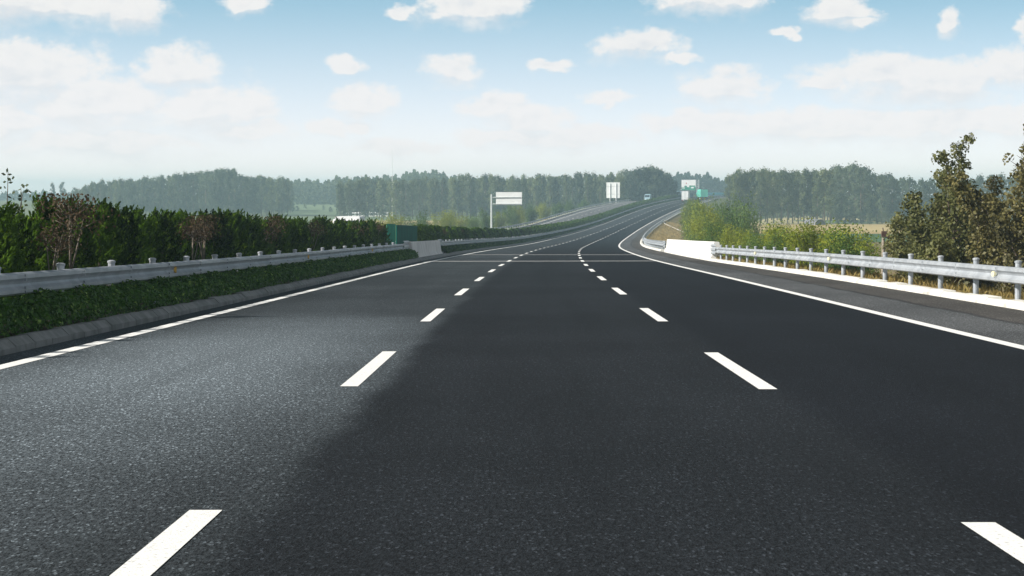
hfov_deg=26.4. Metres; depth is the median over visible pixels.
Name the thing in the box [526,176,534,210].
poplar
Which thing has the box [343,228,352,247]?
juniper
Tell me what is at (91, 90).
sky
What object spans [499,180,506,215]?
poplar
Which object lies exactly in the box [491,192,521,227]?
cantilever sign
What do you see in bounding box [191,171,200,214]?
woodland tree
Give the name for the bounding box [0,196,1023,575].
road
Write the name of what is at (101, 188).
woodland tree
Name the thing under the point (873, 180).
woodland tree
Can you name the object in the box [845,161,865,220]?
poplar
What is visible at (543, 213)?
roadside bush
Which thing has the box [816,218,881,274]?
bush
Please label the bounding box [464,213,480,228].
roadside bush
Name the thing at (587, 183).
poplar
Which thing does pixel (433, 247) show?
concrete barrier
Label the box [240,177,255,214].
woodland tree
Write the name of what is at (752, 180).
poplar
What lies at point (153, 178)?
woodland tree
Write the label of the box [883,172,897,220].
poplar
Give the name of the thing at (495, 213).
poplar
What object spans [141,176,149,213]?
woodland tree
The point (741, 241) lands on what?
bush
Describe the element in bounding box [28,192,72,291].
juniper
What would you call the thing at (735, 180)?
poplar
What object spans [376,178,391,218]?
poplar
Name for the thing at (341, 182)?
poplar
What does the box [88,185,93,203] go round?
woodland tree
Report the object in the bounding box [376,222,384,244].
juniper
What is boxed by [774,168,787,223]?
poplar
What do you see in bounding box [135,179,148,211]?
woodland tree
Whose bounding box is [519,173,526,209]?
poplar
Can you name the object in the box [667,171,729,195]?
distant wood
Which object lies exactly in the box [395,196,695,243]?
opposite road
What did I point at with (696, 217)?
young tree
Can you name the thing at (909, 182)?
woodland tree
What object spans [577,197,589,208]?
roadside bush
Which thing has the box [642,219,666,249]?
guard rail
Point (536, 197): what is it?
poplar
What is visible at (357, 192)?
poplar
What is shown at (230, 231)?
juniper
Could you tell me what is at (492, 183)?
poplar
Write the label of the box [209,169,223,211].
woodland tree
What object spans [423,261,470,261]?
bridge joint
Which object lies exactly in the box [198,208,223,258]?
juniper
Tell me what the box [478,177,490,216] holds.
poplar
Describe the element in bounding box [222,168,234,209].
woodland tree
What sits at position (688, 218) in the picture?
young tree
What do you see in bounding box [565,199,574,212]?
roadside bush
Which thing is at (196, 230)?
brown shrub
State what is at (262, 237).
juniper
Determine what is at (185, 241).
juniper
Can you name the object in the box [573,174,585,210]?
poplar
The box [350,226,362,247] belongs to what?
juniper
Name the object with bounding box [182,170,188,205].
woodland tree
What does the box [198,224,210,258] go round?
juniper
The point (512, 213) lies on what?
roadside bush
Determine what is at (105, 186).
woodland tree
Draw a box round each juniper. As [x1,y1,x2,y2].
[0,200,30,297]
[0,205,37,295]
[0,218,27,297]
[19,211,56,294]
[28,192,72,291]
[37,205,79,290]
[50,198,80,268]
[66,193,99,288]
[67,216,102,293]
[78,197,120,286]
[78,205,124,266]
[99,199,131,285]
[115,205,144,284]
[118,206,141,283]
[126,222,152,281]
[129,205,158,263]
[144,214,170,279]
[149,207,182,277]
[151,208,190,277]
[163,210,191,260]
[174,209,197,258]
[177,224,197,260]
[180,210,204,259]
[185,217,200,274]
[196,213,214,258]
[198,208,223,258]
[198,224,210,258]
[209,212,230,258]
[212,208,240,257]
[216,206,239,257]
[224,209,252,269]
[239,214,260,269]
[241,216,251,255]
[246,212,268,255]
[253,221,266,251]
[259,217,271,254]
[262,217,276,254]
[267,211,287,253]
[267,219,281,265]
[273,226,284,253]
[280,214,293,264]
[280,224,287,264]
[285,216,299,252]
[292,225,302,251]
[293,220,306,251]
[294,216,315,250]
[298,219,309,250]
[299,226,308,251]
[307,226,321,250]
[311,218,329,250]
[313,214,333,249]
[326,218,338,247]
[326,222,335,248]
[330,223,342,248]
[335,217,351,246]
[335,219,348,246]
[335,225,344,248]
[341,221,351,247]
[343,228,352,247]
[347,219,362,239]
[348,225,356,247]
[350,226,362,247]
[355,218,369,242]
[357,223,369,246]
[363,219,375,245]
[367,218,381,243]
[368,223,379,245]
[369,227,375,245]
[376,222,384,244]
[381,223,391,244]
[411,225,422,240]
[414,224,424,240]
[417,224,427,238]
[424,225,430,240]
[429,224,439,239]
[434,225,444,240]
[446,230,452,240]
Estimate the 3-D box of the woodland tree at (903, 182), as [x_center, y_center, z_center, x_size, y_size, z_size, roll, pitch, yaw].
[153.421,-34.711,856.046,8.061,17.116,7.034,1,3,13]
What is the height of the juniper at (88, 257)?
1.873 m
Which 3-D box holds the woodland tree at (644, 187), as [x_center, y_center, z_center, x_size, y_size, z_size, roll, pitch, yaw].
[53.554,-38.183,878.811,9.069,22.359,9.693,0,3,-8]
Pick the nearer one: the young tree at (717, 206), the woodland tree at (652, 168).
the young tree at (717, 206)
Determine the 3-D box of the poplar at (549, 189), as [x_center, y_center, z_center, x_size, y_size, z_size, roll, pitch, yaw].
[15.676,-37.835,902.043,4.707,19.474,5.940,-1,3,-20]
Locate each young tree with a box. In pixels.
[678,200,700,239]
[680,197,705,230]
[682,197,713,239]
[683,201,713,239]
[683,202,715,239]
[684,206,715,240]
[688,205,721,239]
[688,215,710,240]
[701,193,730,230]
[715,200,750,245]
[718,191,745,225]
[728,191,766,239]
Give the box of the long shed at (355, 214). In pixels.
[346,212,387,216]
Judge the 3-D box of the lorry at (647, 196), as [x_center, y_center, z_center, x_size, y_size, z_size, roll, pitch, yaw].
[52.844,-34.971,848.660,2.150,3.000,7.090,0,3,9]
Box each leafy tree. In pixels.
[882,206,929,278]
[892,225,961,282]
[899,132,1013,285]
[927,175,1017,289]
[943,124,1023,292]
[988,213,1023,290]
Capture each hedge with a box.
[0,248,418,338]
[441,227,583,252]
[531,195,678,233]
[582,198,680,228]
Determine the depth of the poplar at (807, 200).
786.06 m
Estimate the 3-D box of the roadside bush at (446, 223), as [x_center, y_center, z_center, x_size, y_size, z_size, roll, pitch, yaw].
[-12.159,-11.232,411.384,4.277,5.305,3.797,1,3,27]
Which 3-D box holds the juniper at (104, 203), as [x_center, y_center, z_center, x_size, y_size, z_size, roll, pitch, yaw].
[-8.034,-0.628,42.615,0.942,2.301,1.016,0,2,-2]
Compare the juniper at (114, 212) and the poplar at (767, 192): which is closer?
the juniper at (114, 212)
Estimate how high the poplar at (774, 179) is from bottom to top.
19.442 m
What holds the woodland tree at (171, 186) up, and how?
on the ground at (30, 207)
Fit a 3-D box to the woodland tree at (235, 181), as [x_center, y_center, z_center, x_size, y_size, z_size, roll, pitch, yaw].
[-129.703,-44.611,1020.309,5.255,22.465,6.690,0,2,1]
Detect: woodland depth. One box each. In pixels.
[79,172,293,211]
[335,172,673,215]
[733,165,1023,218]
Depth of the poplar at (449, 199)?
968.84 m
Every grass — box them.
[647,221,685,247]
[716,256,1023,299]
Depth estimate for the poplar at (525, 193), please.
889.93 m
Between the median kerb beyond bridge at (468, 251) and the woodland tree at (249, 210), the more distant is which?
the woodland tree at (249, 210)
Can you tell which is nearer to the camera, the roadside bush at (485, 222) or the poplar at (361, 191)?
the roadside bush at (485, 222)
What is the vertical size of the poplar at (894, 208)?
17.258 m
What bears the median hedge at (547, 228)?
on the median ground at (42, 329)
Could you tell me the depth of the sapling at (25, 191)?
38.67 m
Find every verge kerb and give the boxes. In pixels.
[395,201,628,241]
[704,258,1023,310]
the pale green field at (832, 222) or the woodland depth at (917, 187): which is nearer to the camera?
the pale green field at (832, 222)
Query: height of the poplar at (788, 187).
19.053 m
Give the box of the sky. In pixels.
[0,0,1023,194]
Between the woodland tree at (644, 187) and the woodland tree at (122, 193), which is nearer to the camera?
the woodland tree at (644, 187)
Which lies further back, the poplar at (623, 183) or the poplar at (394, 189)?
the poplar at (623, 183)
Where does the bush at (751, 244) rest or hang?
on the ground at (30, 207)
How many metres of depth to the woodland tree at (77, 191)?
1026.28 m
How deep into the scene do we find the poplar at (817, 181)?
746.19 m
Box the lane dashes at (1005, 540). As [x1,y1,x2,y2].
[578,208,1023,562]
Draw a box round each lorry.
[333,216,364,224]
[644,194,651,199]
[681,191,689,201]
[696,189,707,199]
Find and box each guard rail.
[0,241,408,309]
[438,223,590,252]
[494,199,630,228]
[591,197,680,223]
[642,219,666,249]
[664,197,718,220]
[710,244,1023,299]
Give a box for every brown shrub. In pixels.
[28,216,87,269]
[31,193,119,268]
[175,218,221,275]
[184,215,226,257]
[186,214,223,259]
[262,219,285,249]
[265,216,287,236]
[307,220,328,250]
[351,225,369,241]
[377,222,385,234]
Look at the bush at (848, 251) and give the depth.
89.73 m
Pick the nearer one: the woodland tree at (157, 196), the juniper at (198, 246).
the juniper at (198, 246)
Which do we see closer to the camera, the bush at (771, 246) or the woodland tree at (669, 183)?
the bush at (771, 246)
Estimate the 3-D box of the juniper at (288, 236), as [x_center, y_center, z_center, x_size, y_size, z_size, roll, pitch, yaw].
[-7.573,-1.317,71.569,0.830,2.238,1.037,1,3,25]
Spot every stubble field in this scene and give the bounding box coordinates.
[332,221,463,224]
[750,224,962,233]
[753,216,889,223]
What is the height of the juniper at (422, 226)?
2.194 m
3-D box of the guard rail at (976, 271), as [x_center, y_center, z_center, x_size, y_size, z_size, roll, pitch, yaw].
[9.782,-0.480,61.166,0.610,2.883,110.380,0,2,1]
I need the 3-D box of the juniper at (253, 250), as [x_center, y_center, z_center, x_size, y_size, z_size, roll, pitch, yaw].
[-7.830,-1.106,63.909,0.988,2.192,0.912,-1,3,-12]
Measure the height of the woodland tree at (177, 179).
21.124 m
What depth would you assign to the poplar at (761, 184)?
749.38 m
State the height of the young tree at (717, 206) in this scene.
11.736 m
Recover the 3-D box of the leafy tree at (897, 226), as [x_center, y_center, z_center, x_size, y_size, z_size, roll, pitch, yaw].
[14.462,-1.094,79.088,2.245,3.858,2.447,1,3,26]
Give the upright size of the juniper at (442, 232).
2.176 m
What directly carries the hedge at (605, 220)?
on the median ground at (42, 329)
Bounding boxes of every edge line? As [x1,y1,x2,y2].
[0,200,677,368]
[618,200,1023,348]
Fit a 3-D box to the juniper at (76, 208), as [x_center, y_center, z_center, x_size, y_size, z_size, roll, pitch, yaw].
[-8.159,-0.606,40.877,0.845,2.342,0.950,-1,3,-20]
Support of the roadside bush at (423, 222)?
on the ground at (30, 207)
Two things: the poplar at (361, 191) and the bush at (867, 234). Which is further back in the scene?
the poplar at (361, 191)
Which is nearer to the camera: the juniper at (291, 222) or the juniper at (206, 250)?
the juniper at (206, 250)
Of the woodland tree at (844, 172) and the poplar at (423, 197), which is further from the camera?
the poplar at (423, 197)
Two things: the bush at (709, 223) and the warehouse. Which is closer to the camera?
the bush at (709, 223)
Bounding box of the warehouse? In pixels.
[708,193,724,195]
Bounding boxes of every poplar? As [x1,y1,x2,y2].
[335,182,345,210]
[335,187,347,215]
[336,180,344,215]
[344,182,352,212]
[344,182,355,215]
[348,178,354,215]
[352,181,361,215]
[355,179,364,215]
[360,177,371,217]
[365,174,374,216]
[369,179,380,215]
[371,176,382,216]
[374,180,382,217]
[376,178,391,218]
[384,181,391,216]
[385,181,394,218]
[390,179,399,217]
[395,178,406,216]
[397,181,408,216]
[402,183,411,215]
[406,179,415,217]
[413,178,425,217]
[415,177,429,215]
[420,176,430,215]
[425,180,433,217]
[430,179,442,215]
[433,178,440,214]
[435,176,448,217]
[438,179,449,218]
[447,176,453,214]
[448,178,457,214]
[455,180,463,217]
[458,175,468,217]
[463,174,469,216]
[466,173,475,217]
[469,179,483,216]
[471,176,478,216]
[474,172,490,216]
[477,176,487,212]
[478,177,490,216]
[486,173,496,218]
[492,175,502,214]
[494,174,502,211]
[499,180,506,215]
[504,177,511,208]
[509,179,516,210]
[513,177,521,212]
[518,178,530,211]
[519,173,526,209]
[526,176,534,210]
[531,176,540,218]
[534,173,543,215]
[537,174,548,212]
[538,174,546,204]
[544,174,555,217]
[551,176,559,204]
[552,177,563,207]
[559,175,569,212]
[561,174,571,203]
[561,174,571,210]
[568,176,576,206]
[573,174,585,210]
[574,176,584,209]
[583,174,591,207]
[587,172,595,206]
[589,177,598,206]
[591,171,599,203]
[596,174,605,205]
[599,176,610,204]
[606,172,614,203]
[614,173,624,202]
[616,170,624,198]
[620,175,628,201]
[670,180,680,197]
[722,173,733,213]
[729,170,743,210]
[737,167,747,212]
[742,167,757,213]
[747,168,761,218]
[753,169,767,223]
[762,168,772,221]
[762,169,775,222]
[768,170,777,222]
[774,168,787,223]
[774,170,786,220]
[783,170,792,219]
[783,171,794,223]
[784,169,799,222]
[792,169,804,223]
[799,170,807,221]
[800,167,813,219]
[803,168,815,217]
[808,170,816,218]
[810,170,823,218]
[816,167,827,219]
[818,168,832,220]
[823,168,838,222]
[829,168,837,220]
[832,163,851,219]
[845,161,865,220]
[850,164,873,221]
[869,172,886,220]
[871,174,890,218]
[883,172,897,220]
[884,176,901,218]
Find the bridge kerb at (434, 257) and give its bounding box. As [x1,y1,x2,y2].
[422,253,453,260]
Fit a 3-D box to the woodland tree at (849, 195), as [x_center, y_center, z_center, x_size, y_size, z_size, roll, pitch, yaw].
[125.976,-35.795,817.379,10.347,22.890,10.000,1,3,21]
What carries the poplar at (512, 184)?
on the ground at (30, 207)
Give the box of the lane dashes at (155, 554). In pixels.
[110,196,715,575]
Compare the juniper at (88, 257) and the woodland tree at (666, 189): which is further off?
the woodland tree at (666, 189)
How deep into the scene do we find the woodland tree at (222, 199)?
1025.09 m
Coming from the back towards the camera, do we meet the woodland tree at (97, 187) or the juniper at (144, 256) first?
the woodland tree at (97, 187)
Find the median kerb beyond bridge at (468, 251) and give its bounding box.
[450,222,604,254]
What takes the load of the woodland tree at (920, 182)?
on the ground at (30, 207)
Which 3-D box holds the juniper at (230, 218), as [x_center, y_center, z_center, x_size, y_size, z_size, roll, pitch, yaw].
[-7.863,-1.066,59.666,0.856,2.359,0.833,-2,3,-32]
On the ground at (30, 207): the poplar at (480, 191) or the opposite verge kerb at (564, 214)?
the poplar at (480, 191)
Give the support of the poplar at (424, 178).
on the ground at (30, 207)
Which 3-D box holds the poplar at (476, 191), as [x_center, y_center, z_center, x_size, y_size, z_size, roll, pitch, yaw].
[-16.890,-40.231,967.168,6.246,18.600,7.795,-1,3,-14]
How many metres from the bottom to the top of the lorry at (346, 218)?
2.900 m
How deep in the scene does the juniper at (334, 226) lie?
89.00 m
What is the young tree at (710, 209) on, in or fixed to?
on the ground at (30, 207)
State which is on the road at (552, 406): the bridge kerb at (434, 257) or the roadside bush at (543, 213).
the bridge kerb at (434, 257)
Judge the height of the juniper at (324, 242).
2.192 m
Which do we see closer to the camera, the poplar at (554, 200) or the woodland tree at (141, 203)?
the poplar at (554, 200)
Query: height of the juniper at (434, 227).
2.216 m
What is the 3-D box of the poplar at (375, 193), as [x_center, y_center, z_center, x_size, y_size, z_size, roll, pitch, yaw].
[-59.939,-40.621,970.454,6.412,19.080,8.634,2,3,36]
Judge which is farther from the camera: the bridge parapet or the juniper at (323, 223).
the bridge parapet
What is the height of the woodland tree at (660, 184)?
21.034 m
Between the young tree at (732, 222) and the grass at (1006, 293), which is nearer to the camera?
the grass at (1006, 293)
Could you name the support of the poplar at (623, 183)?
on the ground at (30, 207)
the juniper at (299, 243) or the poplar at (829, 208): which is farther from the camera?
the poplar at (829, 208)
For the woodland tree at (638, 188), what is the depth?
877.46 m
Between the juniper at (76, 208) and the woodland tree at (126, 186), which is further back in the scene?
the woodland tree at (126, 186)
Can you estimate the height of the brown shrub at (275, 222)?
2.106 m
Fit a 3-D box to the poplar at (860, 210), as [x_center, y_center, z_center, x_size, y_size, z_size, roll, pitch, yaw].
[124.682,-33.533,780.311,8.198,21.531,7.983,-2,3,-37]
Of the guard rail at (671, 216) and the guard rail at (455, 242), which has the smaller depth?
the guard rail at (455, 242)
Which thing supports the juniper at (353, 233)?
on the ground at (30, 207)
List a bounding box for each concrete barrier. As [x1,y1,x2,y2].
[408,241,428,257]
[426,240,442,255]
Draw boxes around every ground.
[0,196,1023,299]
[0,197,693,337]
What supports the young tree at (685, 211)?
on the ground at (30, 207)
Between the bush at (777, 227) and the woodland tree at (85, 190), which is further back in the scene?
the woodland tree at (85, 190)
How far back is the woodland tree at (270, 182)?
999.53 m
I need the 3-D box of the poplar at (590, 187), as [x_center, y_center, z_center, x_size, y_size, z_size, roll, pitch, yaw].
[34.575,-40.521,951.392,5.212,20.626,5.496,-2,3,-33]
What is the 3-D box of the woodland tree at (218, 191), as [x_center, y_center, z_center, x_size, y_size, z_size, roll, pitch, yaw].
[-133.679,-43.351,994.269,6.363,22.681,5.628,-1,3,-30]
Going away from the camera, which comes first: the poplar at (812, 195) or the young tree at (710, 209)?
the young tree at (710, 209)
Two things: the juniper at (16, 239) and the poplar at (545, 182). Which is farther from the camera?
the poplar at (545, 182)
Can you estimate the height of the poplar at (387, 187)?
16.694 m
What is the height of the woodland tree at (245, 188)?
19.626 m
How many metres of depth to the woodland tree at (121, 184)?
1016.29 m
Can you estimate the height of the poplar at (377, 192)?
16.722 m
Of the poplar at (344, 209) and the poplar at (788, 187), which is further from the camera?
the poplar at (344, 209)
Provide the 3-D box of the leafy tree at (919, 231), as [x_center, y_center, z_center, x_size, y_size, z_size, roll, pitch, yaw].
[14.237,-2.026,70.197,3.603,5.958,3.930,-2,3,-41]
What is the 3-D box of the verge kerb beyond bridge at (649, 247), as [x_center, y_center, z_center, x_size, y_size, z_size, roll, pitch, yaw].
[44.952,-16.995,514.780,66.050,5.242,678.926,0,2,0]
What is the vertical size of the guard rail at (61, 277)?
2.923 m
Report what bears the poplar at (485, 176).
on the ground at (30, 207)
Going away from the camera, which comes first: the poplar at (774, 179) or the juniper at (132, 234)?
the juniper at (132, 234)
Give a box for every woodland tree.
[47,183,56,199]
[59,182,65,198]
[74,189,81,203]
[79,187,90,205]
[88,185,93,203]
[90,181,94,204]
[94,183,100,203]
[94,183,106,202]
[101,184,109,202]
[106,181,115,206]
[112,179,120,209]
[117,179,125,209]
[119,177,124,206]
[121,181,135,207]
[123,180,137,210]
[133,179,141,209]
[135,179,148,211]
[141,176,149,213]
[144,179,154,212]
[148,179,159,209]
[149,176,154,211]
[153,177,167,210]
[157,176,170,212]
[164,175,170,207]
[167,177,176,211]
[168,172,182,212]
[173,174,187,212]
[178,174,193,213]
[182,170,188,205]
[185,172,200,212]
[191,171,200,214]
[198,170,214,211]
[198,172,208,210]
[205,170,215,212]
[207,173,216,207]
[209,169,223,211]
[211,169,223,207]
[216,167,227,213]
[216,167,232,210]
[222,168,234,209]
[230,168,240,212]
[230,169,239,212]
[235,174,246,211]
[240,176,250,215]
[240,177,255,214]
[249,176,260,215]
[255,176,267,215]
[256,174,263,206]
[263,178,270,215]
[265,177,276,214]
[272,177,277,212]
[274,177,282,214]
[277,179,289,213]
[279,177,287,213]
[284,179,292,213]
[289,182,295,212]
[623,166,643,200]
[623,171,637,201]
[629,169,648,200]
[637,166,653,197]
[639,167,662,199]
[645,166,663,197]
[652,169,672,197]
[654,172,674,196]
[659,176,676,194]
[832,165,851,217]
[835,165,857,220]
[850,163,875,221]
[872,175,888,217]
[887,179,901,217]
[895,178,910,215]
[900,175,917,213]
[916,177,931,217]
[923,179,936,218]
[976,172,984,193]
[985,174,1001,199]
[995,172,1011,208]
[1005,176,1021,212]
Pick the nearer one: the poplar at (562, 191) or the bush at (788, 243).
the bush at (788, 243)
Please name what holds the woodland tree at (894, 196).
on the ground at (30, 207)
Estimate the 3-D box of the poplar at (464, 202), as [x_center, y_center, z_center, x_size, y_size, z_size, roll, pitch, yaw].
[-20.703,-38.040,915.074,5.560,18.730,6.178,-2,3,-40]
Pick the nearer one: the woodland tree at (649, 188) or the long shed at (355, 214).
the woodland tree at (649, 188)
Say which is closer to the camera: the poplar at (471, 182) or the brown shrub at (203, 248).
the brown shrub at (203, 248)
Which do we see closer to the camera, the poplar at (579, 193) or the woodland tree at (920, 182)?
the woodland tree at (920, 182)
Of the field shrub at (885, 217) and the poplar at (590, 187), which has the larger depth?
the poplar at (590, 187)
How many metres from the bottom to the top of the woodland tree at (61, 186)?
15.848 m
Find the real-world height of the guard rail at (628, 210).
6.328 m
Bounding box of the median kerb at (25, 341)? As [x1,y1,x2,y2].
[0,258,421,355]
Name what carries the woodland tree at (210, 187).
on the ground at (30, 207)
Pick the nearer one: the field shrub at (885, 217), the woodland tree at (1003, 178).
the field shrub at (885, 217)
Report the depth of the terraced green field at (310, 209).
1122.75 m
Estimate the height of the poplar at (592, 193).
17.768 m
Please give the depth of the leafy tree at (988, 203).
62.82 m
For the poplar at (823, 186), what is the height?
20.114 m
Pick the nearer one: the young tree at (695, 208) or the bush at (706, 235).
the bush at (706, 235)
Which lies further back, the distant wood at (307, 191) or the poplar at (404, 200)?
the distant wood at (307, 191)
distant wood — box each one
[0,188,73,200]
[288,169,466,204]
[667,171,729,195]
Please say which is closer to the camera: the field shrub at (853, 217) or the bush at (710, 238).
the bush at (710, 238)
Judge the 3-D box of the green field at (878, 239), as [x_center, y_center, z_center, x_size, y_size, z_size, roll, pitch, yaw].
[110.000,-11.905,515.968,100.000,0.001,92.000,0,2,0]
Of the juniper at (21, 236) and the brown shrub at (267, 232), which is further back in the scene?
the brown shrub at (267, 232)
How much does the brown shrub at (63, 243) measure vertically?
1.799 m
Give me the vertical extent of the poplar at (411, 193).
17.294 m
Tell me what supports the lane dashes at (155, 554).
on the road at (552, 406)
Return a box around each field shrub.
[832,213,842,223]
[848,213,858,223]
[863,213,874,223]
[873,214,881,223]
[881,213,889,223]
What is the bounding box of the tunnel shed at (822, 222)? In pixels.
[804,219,825,224]
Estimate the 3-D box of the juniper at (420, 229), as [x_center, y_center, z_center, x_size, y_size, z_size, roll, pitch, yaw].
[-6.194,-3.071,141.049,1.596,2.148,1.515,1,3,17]
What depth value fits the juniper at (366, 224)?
103.12 m
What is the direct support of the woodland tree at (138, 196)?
on the ground at (30, 207)
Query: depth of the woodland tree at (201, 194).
1018.99 m
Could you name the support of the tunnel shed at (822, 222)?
on the ground at (30, 207)
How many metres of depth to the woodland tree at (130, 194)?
993.78 m
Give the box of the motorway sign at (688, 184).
[681,180,695,189]
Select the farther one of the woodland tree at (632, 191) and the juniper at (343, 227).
the woodland tree at (632, 191)
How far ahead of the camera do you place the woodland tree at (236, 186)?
1063.26 m
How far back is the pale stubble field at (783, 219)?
840.90 m
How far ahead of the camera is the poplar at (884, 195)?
789.34 m
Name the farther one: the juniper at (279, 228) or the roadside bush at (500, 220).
the roadside bush at (500, 220)
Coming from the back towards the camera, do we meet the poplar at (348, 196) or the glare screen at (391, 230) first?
the poplar at (348, 196)
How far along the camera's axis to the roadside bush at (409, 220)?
421.33 m
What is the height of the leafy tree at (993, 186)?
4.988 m
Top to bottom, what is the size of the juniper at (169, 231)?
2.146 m
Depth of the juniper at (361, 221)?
102.30 m
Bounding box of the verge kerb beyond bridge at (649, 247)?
[640,201,707,251]
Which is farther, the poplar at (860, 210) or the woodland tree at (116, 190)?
the woodland tree at (116, 190)
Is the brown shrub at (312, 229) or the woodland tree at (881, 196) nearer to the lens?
the brown shrub at (312, 229)
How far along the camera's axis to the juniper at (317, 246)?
80.30 m
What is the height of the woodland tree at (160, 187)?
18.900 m
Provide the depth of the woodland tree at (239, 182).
1023.62 m
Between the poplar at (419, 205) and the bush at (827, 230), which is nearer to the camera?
the bush at (827, 230)
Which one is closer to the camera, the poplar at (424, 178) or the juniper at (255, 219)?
the juniper at (255, 219)
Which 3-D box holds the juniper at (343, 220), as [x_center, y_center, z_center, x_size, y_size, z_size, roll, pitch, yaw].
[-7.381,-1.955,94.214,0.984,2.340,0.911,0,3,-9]
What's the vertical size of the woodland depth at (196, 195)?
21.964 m
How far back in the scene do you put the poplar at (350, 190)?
895.66 m
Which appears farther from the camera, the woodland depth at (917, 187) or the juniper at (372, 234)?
the woodland depth at (917, 187)
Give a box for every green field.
[283,203,423,214]
[283,217,481,219]
[759,234,906,241]
[794,220,882,223]
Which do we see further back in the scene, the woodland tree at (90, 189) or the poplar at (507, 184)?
the woodland tree at (90, 189)
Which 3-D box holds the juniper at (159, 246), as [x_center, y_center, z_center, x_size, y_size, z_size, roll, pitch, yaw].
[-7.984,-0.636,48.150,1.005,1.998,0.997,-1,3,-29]
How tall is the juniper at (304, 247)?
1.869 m
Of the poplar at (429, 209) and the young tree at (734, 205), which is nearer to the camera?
the young tree at (734, 205)
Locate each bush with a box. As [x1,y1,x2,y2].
[381,212,406,240]
[402,214,414,225]
[408,210,433,225]
[415,217,429,225]
[429,208,450,225]
[438,214,455,226]
[445,210,469,227]
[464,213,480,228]
[471,207,495,227]
[485,209,509,227]
[501,205,521,228]
[508,205,527,226]
[522,202,538,224]
[534,201,553,220]
[550,200,564,216]
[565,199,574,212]
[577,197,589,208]
[686,212,727,240]
[690,217,723,240]
[694,221,736,240]
[701,222,724,256]
[715,223,754,246]
[718,228,764,257]
[729,227,767,259]
[734,224,780,257]
[752,229,792,262]
[755,218,790,240]
[756,222,801,260]
[777,220,851,243]
[781,215,832,267]
[781,225,831,262]
[810,224,883,271]
[813,228,877,273]
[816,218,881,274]
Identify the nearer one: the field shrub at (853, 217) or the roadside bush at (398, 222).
the roadside bush at (398, 222)
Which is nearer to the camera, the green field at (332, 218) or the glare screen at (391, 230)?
the glare screen at (391, 230)
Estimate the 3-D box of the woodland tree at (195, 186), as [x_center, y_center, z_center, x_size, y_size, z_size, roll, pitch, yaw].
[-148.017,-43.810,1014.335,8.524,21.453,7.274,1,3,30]
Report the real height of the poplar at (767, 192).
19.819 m
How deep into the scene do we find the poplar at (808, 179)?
757.19 m
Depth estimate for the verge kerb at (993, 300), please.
51.15 m
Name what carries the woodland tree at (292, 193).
on the ground at (30, 207)
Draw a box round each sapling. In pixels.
[0,168,30,215]
[9,184,27,217]
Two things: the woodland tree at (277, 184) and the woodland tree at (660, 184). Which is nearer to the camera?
the woodland tree at (660, 184)
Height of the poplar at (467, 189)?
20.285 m
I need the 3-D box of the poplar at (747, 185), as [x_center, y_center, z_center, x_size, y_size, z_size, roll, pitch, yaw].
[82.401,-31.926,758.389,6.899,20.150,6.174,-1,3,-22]
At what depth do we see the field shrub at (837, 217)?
743.46 m
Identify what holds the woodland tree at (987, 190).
on the ground at (30, 207)
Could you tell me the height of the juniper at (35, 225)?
1.912 m
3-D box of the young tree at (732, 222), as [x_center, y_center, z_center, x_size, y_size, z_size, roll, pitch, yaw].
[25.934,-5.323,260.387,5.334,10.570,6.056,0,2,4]
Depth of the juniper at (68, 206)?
39.26 m
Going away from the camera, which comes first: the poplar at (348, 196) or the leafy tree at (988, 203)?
the leafy tree at (988, 203)
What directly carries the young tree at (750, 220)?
on the ground at (30, 207)
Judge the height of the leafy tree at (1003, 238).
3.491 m
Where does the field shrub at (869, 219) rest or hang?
on the ground at (30, 207)
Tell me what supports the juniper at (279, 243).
on the ground at (30, 207)
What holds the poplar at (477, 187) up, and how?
on the ground at (30, 207)
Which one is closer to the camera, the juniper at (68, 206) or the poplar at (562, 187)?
the juniper at (68, 206)
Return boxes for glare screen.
[386,224,395,244]
[396,225,416,247]
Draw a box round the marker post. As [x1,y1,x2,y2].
[881,229,889,274]
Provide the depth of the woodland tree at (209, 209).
1056.92 m
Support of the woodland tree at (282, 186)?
on the ground at (30, 207)
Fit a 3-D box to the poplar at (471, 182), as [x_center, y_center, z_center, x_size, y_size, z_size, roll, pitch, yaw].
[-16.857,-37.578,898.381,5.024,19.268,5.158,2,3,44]
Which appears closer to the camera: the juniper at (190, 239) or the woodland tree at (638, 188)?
the juniper at (190, 239)
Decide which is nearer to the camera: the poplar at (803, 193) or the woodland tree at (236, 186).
the poplar at (803, 193)
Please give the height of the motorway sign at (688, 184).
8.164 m
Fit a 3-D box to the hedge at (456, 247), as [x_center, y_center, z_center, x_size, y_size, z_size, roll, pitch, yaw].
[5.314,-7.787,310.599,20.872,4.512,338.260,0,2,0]
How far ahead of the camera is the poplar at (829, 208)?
743.87 m
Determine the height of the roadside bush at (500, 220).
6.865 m
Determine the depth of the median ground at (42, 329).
34.85 m
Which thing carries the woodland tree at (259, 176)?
on the ground at (30, 207)
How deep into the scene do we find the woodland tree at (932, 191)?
817.80 m
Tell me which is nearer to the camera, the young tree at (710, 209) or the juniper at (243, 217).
the juniper at (243, 217)
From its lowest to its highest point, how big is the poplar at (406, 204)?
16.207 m
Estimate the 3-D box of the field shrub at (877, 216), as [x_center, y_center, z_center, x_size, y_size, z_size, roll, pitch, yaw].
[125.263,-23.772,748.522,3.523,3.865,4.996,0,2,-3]
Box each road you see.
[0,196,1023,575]
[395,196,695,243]
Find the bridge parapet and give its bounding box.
[664,239,719,259]
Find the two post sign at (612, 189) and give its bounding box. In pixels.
[606,182,619,197]
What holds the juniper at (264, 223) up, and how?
on the ground at (30, 207)

